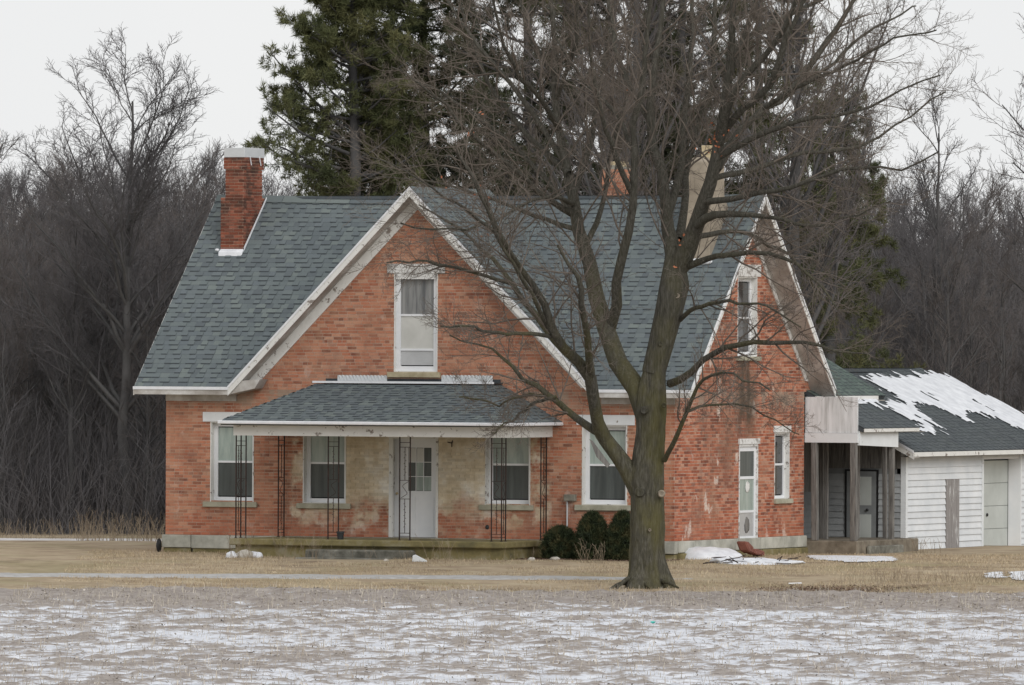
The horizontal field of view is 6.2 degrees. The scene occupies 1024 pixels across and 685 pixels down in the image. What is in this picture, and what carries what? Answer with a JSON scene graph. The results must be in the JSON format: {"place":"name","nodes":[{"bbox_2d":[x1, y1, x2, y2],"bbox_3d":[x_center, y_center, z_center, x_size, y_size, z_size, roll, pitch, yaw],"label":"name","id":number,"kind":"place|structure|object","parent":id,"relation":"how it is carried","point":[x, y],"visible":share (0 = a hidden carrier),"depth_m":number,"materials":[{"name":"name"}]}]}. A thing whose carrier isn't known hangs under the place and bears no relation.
{"place":"outdoors","nodes":[
{"label":"outdoors","id":0,"kind":"place"},
{"bbox_2d":[0,584,1023,684],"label":"field","id":1,"kind":"structure","parent":0,"point":[493,671],"depth_m":161.52,"materials":[{"name":"snow"}]},
{"bbox_2d":[0,580,1023,684],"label":"stubble","id":2,"kind":"object","parent":1,"relation":"on","point":[559,643],"visible":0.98,"depth_m":165.43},
{"bbox_2d":[0,525,1023,593],"bbox_3d":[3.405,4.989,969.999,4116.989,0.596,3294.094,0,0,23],"label":"ground","id":3,"kind":"structure","parent":0,"point":[38,556],"depth_m":194.58,"materials":[{"name":"plant"}]},
{"bbox_2d":[0,302,39,532],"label":"bare tree","id":4,"kind":"object","parent":3,"relation":"on","point":[3,369],"visible":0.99,"depth_m":236.66,"materials":[{"name":"plant"}]},
{"bbox_2d":[0,243,51,440],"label":"bare tree","id":5,"kind":"object","parent":3,"relation":"on","point":[12,332],"visible":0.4,"depth_m":242.19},
{"bbox_2d":[0,166,52,277],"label":"bare tree","id":6,"kind":"object","parent":3,"relation":"on","point":[3,180],"visible":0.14,"depth_m":271.89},
{"bbox_2d":[0,262,56,421],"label":"bare tree","id":7,"kind":"object","parent":3,"relation":"on","point":[19,373],"visible":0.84,"depth_m":239.07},
{"bbox_2d":[1,163,64,443],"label":"bare tree","id":8,"kind":"object","parent":3,"relation":"on","point":[24,192],"visible":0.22,"depth_m":255.08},
{"bbox_2d":[0,207,71,512],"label":"bare tree","id":9,"kind":"object","parent":3,"relation":"on","point":[38,257],"visible":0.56,"depth_m":243.01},
{"bbox_2d":[0,176,73,383],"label":"bare tree","id":10,"kind":"object","parent":3,"relation":"on","point":[18,230],"visible":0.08,"depth_m":261.88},
{"bbox_2d":[0,311,75,529],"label":"bare tree","id":11,"kind":"object","parent":3,"relation":"on","point":[37,372],"visible":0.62,"depth_m":240.19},
{"bbox_2d":[0,225,81,511],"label":"bare tree","id":12,"kind":"object","parent":3,"relation":"on","point":[33,286],"visible":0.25,"depth_m":244.64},
{"bbox_2d":[0,214,89,470],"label":"bare tree","id":13,"kind":"object","parent":3,"relation":"on","point":[19,218],"visible":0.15,"depth_m":249.44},
{"bbox_2d":[2,164,88,405],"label":"bare tree","id":14,"kind":"object","parent":3,"relation":"on","point":[51,208],"visible":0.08,"depth_m":263.94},
{"bbox_2d":[0,168,99,446],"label":"bare tree","id":15,"kind":"object","parent":3,"relation":"on","point":[39,224],"visible":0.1,"depth_m":256.72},
{"bbox_2d":[0,517,101,538],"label":"dry weeds","id":16,"kind":"object","parent":3,"relation":"on","point":[51,530],"visible":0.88,"depth_m":231.31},
{"bbox_2d":[0,208,103,525],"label":"bare tree","id":17,"kind":"object","parent":3,"relation":"on","point":[23,346],"visible":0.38,"depth_m":241.82,"materials":[{"name":"plant"}]},
{"bbox_2d":[1,238,116,429],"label":"bare tree","id":18,"kind":"object","parent":3,"relation":"on","point":[36,308],"visible":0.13,"depth_m":250.12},
{"bbox_2d":[15,216,121,521],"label":"bare tree","id":19,"kind":"object","parent":3,"relation":"on","point":[55,291],"visible":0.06,"depth_m":251.19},
{"bbox_2d":[23,136,120,244],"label":"bare tree","id":20,"kind":"object","parent":3,"relation":"on","point":[44,167],"visible":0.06,"depth_m":299.21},
{"bbox_2d":[24,193,121,533],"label":"bare tree","id":21,"kind":"object","parent":3,"relation":"on","point":[72,382],"visible":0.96,"depth_m":236.39,"materials":[{"name":"plant"}]},
{"bbox_2d":[26,121,128,231],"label":"bare tree","id":22,"kind":"object","parent":3,"relation":"on","point":[74,155],"visible":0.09,"depth_m":300.08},
{"bbox_2d":[0,538,161,540],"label":"snowy lane","id":23,"kind":"structure","parent":3,"relation":"on","point":[108,539],"depth_m":228.44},
{"bbox_2d":[0,354,165,534],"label":"undergrowth","id":24,"kind":"object","parent":3,"relation":"on","point":[46,489],"visible":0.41,"depth_m":236.16,"materials":[{"name":"plant"}]},
{"bbox_2d":[45,227,120,522],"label":"bare tree","id":25,"kind":"object","parent":3,"relation":"on","point":[82,349],"visible":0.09,"depth_m":245.29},
{"bbox_2d":[24,151,154,449],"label":"bare tree","id":26,"kind":"object","parent":3,"relation":"on","point":[61,164],"visible":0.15,"depth_m":253.60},
{"bbox_2d":[43,217,138,528],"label":"bare tree","id":27,"kind":"object","parent":3,"relation":"on","point":[103,355],"visible":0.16,"depth_m":241.29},
{"bbox_2d":[32,230,158,531],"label":"bare tree","id":28,"kind":"object","parent":3,"relation":"on","point":[90,411],"visible":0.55,"depth_m":238.90,"materials":[{"name":"plant"}]},
{"bbox_2d":[59,236,160,531],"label":"bare tree","id":29,"kind":"object","parent":3,"relation":"on","point":[107,384],"visible":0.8,"depth_m":237.53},
{"bbox_2d":[0,22,224,533],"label":"bare tree","id":30,"kind":"object","parent":3,"relation":"on","point":[128,225],"visible":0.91,"depth_m":235.90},
{"bbox_2d":[72,508,165,540],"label":"dry weeds","id":31,"kind":"object","parent":3,"relation":"on","point":[122,535],"visible":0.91,"depth_m":220.71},
{"bbox_2d":[56,214,183,526],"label":"bare tree","id":32,"kind":"object","parent":3,"relation":"on","point":[145,246],"visible":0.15,"depth_m":244.83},
{"bbox_2d":[77,178,180,357],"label":"bare tree","id":33,"kind":"object","parent":3,"relation":"on","point":[137,227],"visible":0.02,"depth_m":264.48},
{"bbox_2d":[98,306,165,533],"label":"bare tree","id":34,"kind":"object","parent":3,"relation":"on","point":[147,416],"visible":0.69,"depth_m":235.72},
{"bbox_2d":[82,176,183,444],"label":"bare tree","id":35,"kind":"object","parent":3,"relation":"on","point":[130,251],"visible":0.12,"depth_m":253.26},
{"bbox_2d":[76,147,206,443],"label":"bare tree","id":36,"kind":"object","parent":3,"relation":"on","point":[150,199],"visible":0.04,"depth_m":272.48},
{"bbox_2d":[107,184,200,352],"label":"bare tree","id":37,"kind":"object","parent":3,"relation":"on","point":[157,225],"visible":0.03,"depth_m":263.28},
{"bbox_2d":[111,221,201,450],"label":"bare tree","id":38,"kind":"object","parent":3,"relation":"on","point":[134,309],"visible":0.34,"depth_m":238.10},
{"bbox_2d":[131,242,185,525],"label":"bare tree","id":39,"kind":"object","parent":3,"relation":"on","point":[156,334],"visible":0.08,"depth_m":241.28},
{"bbox_2d":[100,170,225,406],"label":"bare tree","id":40,"kind":"object","parent":3,"relation":"on","point":[187,213],"visible":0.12,"depth_m":257.66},
{"bbox_2d":[0,120,329,421],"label":"woodland","id":41,"kind":"object","parent":3,"relation":"on","point":[161,185],"depth_m":310.08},
{"bbox_2d":[140,156,205,257],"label":"bare tree","id":42,"kind":"object","parent":3,"relation":"on","point":[175,180],"visible":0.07,"depth_m":274.67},
{"bbox_2d":[132,182,213,425],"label":"bare tree","id":43,"kind":"object","parent":3,"relation":"on","point":[194,211],"visible":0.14,"depth_m":256.12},
{"bbox_2d":[142,160,223,266],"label":"bare tree","id":44,"kind":"object","parent":3,"relation":"on","point":[198,177],"visible":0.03,"depth_m":272.97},
{"bbox_2d":[145,138,236,230],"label":"bare tree","id":45,"kind":"object","parent":3,"relation":"on","point":[206,164],"visible":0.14,"depth_m":285.83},
{"bbox_2d":[179,139,225,214],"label":"bare tree","id":46,"kind":"object","parent":3,"relation":"on","point":[211,163],"visible":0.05,"depth_m":300.12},
{"bbox_2d":[187,152,223,235],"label":"bare tree","id":47,"kind":"object","parent":3,"relation":"on","point":[207,173],"visible":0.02,"depth_m":286.85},
{"bbox_2d":[239,0,449,195],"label":"pine tree","id":48,"kind":"object","parent":3,"relation":"on","point":[322,42],"visible":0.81,"depth_m":218.43,"materials":[{"name":"plant"}]},
{"bbox_2d":[0,573,691,579],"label":"gravel drive","id":49,"kind":"structure","parent":3,"relation":"on","point":[327,576],"depth_m":191.29,"materials":[{"name":"gravel"}]},
{"bbox_2d":[289,0,524,195],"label":"pine tree","id":50,"kind":"object","parent":3,"relation":"on","point":[423,29],"visible":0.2,"depth_m":220.99,"materials":[{"name":"plant"}]},
{"bbox_2d":[133,145,924,559],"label":"brick farmhouse","id":51,"kind":"object","parent":3,"relation":"on","point":[293,375],"visible":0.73,"depth_m":202.91,"materials":[{"name":"red brick"}]},
{"bbox_2d":[203,412,256,506],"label":"window","id":52,"kind":"structure","parent":51,"relation":"in","point":[222,439],"depth_m":204.14,"materials":[{"name":"white paint"}]},
{"bbox_2d":[296,436,350,508],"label":"window","id":53,"kind":"structure","parent":51,"relation":"in","point":[315,448],"depth_m":203.29,"materials":[{"name":"white paint"}]},
{"bbox_2d":[394,439,435,536],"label":"front door","id":54,"kind":"structure","parent":51,"relation":"in","point":[423,500],"depth_m":202.50,"materials":[{"name":"white wood"}]},
{"bbox_2d":[387,264,444,377],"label":"window","id":55,"kind":"structure","parent":51,"relation":"in","point":[414,344],"depth_m":202.40,"materials":[{"name":"white paint"}]},
{"bbox_2d":[479,437,533,510],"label":"window","id":56,"kind":"structure","parent":51,"relation":"in","point":[518,461],"depth_m":201.61,"materials":[{"name":"white paint"}]},
{"bbox_2d":[574,415,634,510],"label":"window","id":57,"kind":"structure","parent":51,"relation":"in","point":[599,481],"depth_m":200.78,"materials":[{"name":"white paint"}]},
{"bbox_2d":[740,446,755,537],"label":"storm door","id":58,"kind":"structure","parent":51,"relation":"in","point":[747,454],"depth_m":203.99,"materials":[{"name":"white plastic"}]},
{"bbox_2d":[736,264,761,360],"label":"window","id":59,"kind":"structure","parent":51,"relation":"in","point":[751,283],"depth_m":204.14,"materials":[{"name":"white paint"}]},
{"bbox_2d":[773,426,792,503],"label":"window","id":60,"kind":"structure","parent":51,"relation":"in","point":[781,460],"depth_m":206.04,"materials":[{"name":"white paint"}]},
{"bbox_2d":[423,0,665,195],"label":"pine tree","id":61,"kind":"object","parent":3,"relation":"on","point":[464,101],"visible":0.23,"depth_m":218.35,"materials":[{"name":"plant"}]},
{"bbox_2d":[537,523,577,558],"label":"yew shrub","id":62,"kind":"object","parent":3,"relation":"on","point":[557,541],"visible":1,"depth_m":199.75,"materials":[{"name":"green plant"}]},
{"bbox_2d":[571,509,608,559],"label":"yew shrub","id":63,"kind":"object","parent":3,"relation":"on","point":[592,526],"visible":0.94,"depth_m":199.47,"materials":[{"name":"green plant"}]},
{"bbox_2d":[492,0,739,194],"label":"pine tree","id":64,"kind":"object","parent":3,"relation":"on","point":[574,96],"visible":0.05,"depth_m":220.48,"materials":[{"name":"plant"}]},
{"bbox_2d":[604,509,629,559],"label":"yew shrub","id":65,"kind":"object","parent":3,"relation":"on","point":[618,539],"visible":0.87,"depth_m":199.20,"materials":[{"name":"green plant"}]},
{"bbox_2d":[465,0,776,195],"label":"pine tree","id":66,"kind":"object","parent":3,"relation":"on","point":[587,182],"visible":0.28,"depth_m":211.45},
{"bbox_2d":[322,0,1000,588],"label":"maple tree","id":67,"kind":"object","parent":3,"relation":"on","point":[642,472],"visible":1,"depth_m":188.09,"materials":[{"name":"brown plant"}]},
{"bbox_2d":[591,0,794,194],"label":"pine tree","id":68,"kind":"object","parent":3,"relation":"on","point":[677,53],"visible":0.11,"depth_m":218.52,"materials":[{"name":"plant"}]},
{"bbox_2d":[685,547,741,559],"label":"snow heap","id":69,"kind":"object","parent":3,"relation":"on","point":[702,553],"visible":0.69,"depth_m":200.37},
{"bbox_2d":[520,557,960,592],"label":"leaf litter","id":70,"kind":"object","parent":3,"relation":"on","point":[815,588],"visible":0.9,"depth_m":188.55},
{"bbox_2d":[737,541,764,555],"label":"brick rubble","id":71,"kind":"object","parent":3,"relation":"on","point":[745,547],"visible":0.96,"depth_m":202.48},
{"bbox_2d":[710,557,805,564],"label":"snow heap","id":72,"kind":"object","parent":3,"relation":"on","point":[764,561],"visible":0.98,"depth_m":197.35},
{"bbox_2d":[663,0,907,338],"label":"pine tree","id":73,"kind":"object","parent":3,"relation":"on","point":[792,177],"visible":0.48,"depth_m":213.91,"materials":[{"name":"plant"}]},
{"bbox_2d":[695,0,886,359],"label":"pine tree","id":74,"kind":"object","parent":3,"relation":"on","point":[824,191],"visible":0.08,"depth_m":221.74,"materials":[{"name":"plant"}]},
{"bbox_2d":[773,85,926,367],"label":"pine tree","id":75,"kind":"object","parent":3,"relation":"on","point":[859,361],"visible":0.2,"depth_m":224.86,"materials":[{"name":"plant"}]},
{"bbox_2d":[807,555,896,561],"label":"snow patch","id":76,"kind":"object","parent":3,"relation":"on","point":[847,558],"visible":1,"depth_m":201.31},
{"bbox_2d":[817,246,907,365],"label":"bare tree","id":77,"kind":"object","parent":3,"relation":"on","point":[864,316],"visible":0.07,"depth_m":244.00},
{"bbox_2d":[835,250,917,367],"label":"bare tree","id":78,"kind":"object","parent":3,"relation":"on","point":[881,317],"visible":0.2,"depth_m":237.97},
{"bbox_2d":[849,241,931,366],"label":"bare tree","id":79,"kind":"object","parent":3,"relation":"on","point":[883,250],"visible":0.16,"depth_m":249.06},
{"bbox_2d":[867,221,919,367],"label":"bare tree","id":80,"kind":"object","parent":3,"relation":"on","point":[901,269],"visible":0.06,"depth_m":258.08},
{"bbox_2d":[871,174,929,323],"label":"bare tree","id":81,"kind":"object","parent":3,"relation":"on","point":[897,195],"visible":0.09,"depth_m":276.28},
{"bbox_2d":[777,151,1023,282],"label":"woodland","id":82,"kind":"object","parent":3,"relation":"on","point":[959,209],"depth_m":307.16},
{"bbox_2d":[854,215,954,358],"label":"bare tree","id":83,"kind":"object","parent":3,"relation":"on","point":[897,276],"visible":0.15,"depth_m":254.22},
{"bbox_2d":[843,206,969,369],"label":"bare tree","id":84,"kind":"object","parent":3,"relation":"on","point":[886,229],"visible":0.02,"depth_m":262.74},
{"bbox_2d":[804,368,1023,548],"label":"garage","id":85,"kind":"structure","parent":3,"relation":"on","point":[959,471],"depth_m":214.52,"materials":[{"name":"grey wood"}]},
{"bbox_2d":[845,469,878,537],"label":"side door","id":86,"kind":"structure","parent":85,"relation":"in","point":[869,481],"depth_m":211.08,"materials":[{"name":"grey wood"}]},
{"bbox_2d":[945,479,958,547],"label":"weathered door","id":87,"kind":"structure","parent":85,"relation":"in","point":[952,485],"depth_m":213.52,"materials":[{"name":"paint"}]},
{"bbox_2d":[984,459,1007,545],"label":"garage door","id":88,"kind":"structure","parent":85,"relation":"in","point":[995,470],"depth_m":217.04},
{"bbox_2d":[880,222,959,376],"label":"bare tree","id":89,"kind":"object","parent":3,"relation":"on","point":[928,254],"visible":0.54,"depth_m":243.77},
{"bbox_2d":[891,235,964,376],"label":"bare tree","id":90,"kind":"object","parent":3,"relation":"on","point":[929,261],"visible":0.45,"depth_m":242.55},
{"bbox_2d":[838,318,1023,413],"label":"undergrowth","id":91,"kind":"object","parent":3,"relation":"on","point":[985,378],"depth_m":239.14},
{"bbox_2d":[841,567,1023,583],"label":"dry weeds","id":92,"kind":"object","parent":3,"relation":"on","point":[876,579],"visible":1,"depth_m":190.87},
{"bbox_2d":[870,64,999,363],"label":"bare tree","id":93,"kind":"object","parent":3,"relation":"on","point":[923,190],"visible":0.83,"depth_m":245.98,"materials":[{"name":"plant"}]},
{"bbox_2d":[895,201,975,373],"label":"bare tree","id":94,"kind":"object","parent":3,"relation":"on","point":[935,248],"visible":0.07,"depth_m":254.59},
{"bbox_2d":[869,226,1004,385],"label":"bare tree","id":95,"kind":"object","parent":3,"relation":"on","point":[906,265],"visible":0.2,"depth_m":246.95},
{"bbox_2d":[881,214,996,359],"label":"bare tree","id":96,"kind":"object","parent":3,"relation":"on","point":[946,265],"visible":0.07,"depth_m":258.60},
{"bbox_2d":[874,229,1005,384],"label":"bare tree","id":97,"kind":"object","parent":3,"relation":"on","point":[944,295],"visible":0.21,"depth_m":248.07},
{"bbox_2d":[871,222,1011,391],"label":"bare tree","id":98,"kind":"object","parent":3,"relation":"on","point":[947,358],"visible":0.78,"depth_m":235.97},
{"bbox_2d":[920,304,962,376],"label":"bare tree","id":99,"kind":"object","parent":3,"relation":"on","point":[932,355],"visible":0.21,"depth_m":239.53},
{"bbox_2d":[900,262,1005,388],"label":"bare tree","id":100,"kind":"object","parent":3,"relation":"on","point":[965,276],"visible":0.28,"depth_m":243.90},
{"bbox_2d":[927,167,981,340],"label":"bare tree","id":101,"kind":"object","parent":3,"relation":"on","point":[955,204],"visible":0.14,"depth_m":273.19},
{"bbox_2d":[911,162,1017,344],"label":"bare tree","id":102,"kind":"object","parent":3,"relation":"on","point":[974,199],"visible":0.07,"depth_m":299.21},
{"bbox_2d":[922,180,1019,376],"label":"bare tree","id":103,"kind":"object","parent":3,"relation":"on","point":[991,194],"visible":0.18,"depth_m":263.20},
{"bbox_2d":[950,262,1002,400],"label":"bare tree","id":104,"kind":"object","parent":3,"relation":"on","point":[975,286],"visible":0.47,"depth_m":239.12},
{"bbox_2d":[931,163,1021,266],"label":"bare tree","id":105,"kind":"object","parent":3,"relation":"on","point":[1000,176],"visible":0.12,"depth_m":285.27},
{"bbox_2d":[929,195,1023,398],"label":"bare tree","id":106,"kind":"object","parent":3,"relation":"on","point":[976,242],"visible":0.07,"depth_m":275.94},
{"bbox_2d":[933,183,1023,398],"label":"bare tree","id":107,"kind":"object","parent":3,"relation":"on","point":[998,212],"visible":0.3,"depth_m":253.46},
{"bbox_2d":[934,241,1023,411],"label":"bare tree","id":108,"kind":"object","parent":3,"relation":"on","point":[1001,338],"visible":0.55,"depth_m":240.43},
{"bbox_2d":[946,263,1023,397],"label":"bare tree","id":109,"kind":"object","parent":3,"relation":"on","point":[988,366],"visible":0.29,"depth_m":244.58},
{"bbox_2d":[959,267,1023,410],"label":"bare tree","id":110,"kind":"object","parent":3,"relation":"on","point":[1008,335],"visible":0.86,"depth_m":237.60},
{"bbox_2d":[964,12,1023,291],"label":"bare tree","id":111,"kind":"object","parent":3,"relation":"on","point":[1015,235],"visible":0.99,"depth_m":223.24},
{"bbox_2d":[969,216,1020,346],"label":"bare tree","id":112,"kind":"object","parent":3,"relation":"on","point":[1001,228],"visible":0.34,"depth_m":264.93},
{"bbox_2d":[971,226,1022,392],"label":"bare tree","id":113,"kind":"object","parent":3,"relation":"on","point":[1001,262],"visible":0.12,"depth_m":262.33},
{"bbox_2d":[973,232,1023,376],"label":"bare tree","id":114,"kind":"object","parent":3,"relation":"on","point":[992,271],"visible":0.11,"depth_m":257.24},
{"bbox_2d":[979,199,1023,407],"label":"bare tree","id":115,"kind":"object","parent":3,"relation":"on","point":[1012,224],"visible":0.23,"depth_m":254.13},
{"bbox_2d":[980,300,1023,408],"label":"bare tree","id":116,"kind":"object","parent":3,"relation":"on","point":[1009,354],"visible":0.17,"depth_m":249.48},
{"bbox_2d":[983,261,1023,412],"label":"bare tree","id":117,"kind":"object","parent":3,"relation":"on","point":[1020,393],"visible":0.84,"depth_m":235.96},
{"bbox_2d":[0,0,1023,259],"label":"sky","id":118,"kind":"structure","parent":0,"point":[224,38],"materials":[{"name":"white"}]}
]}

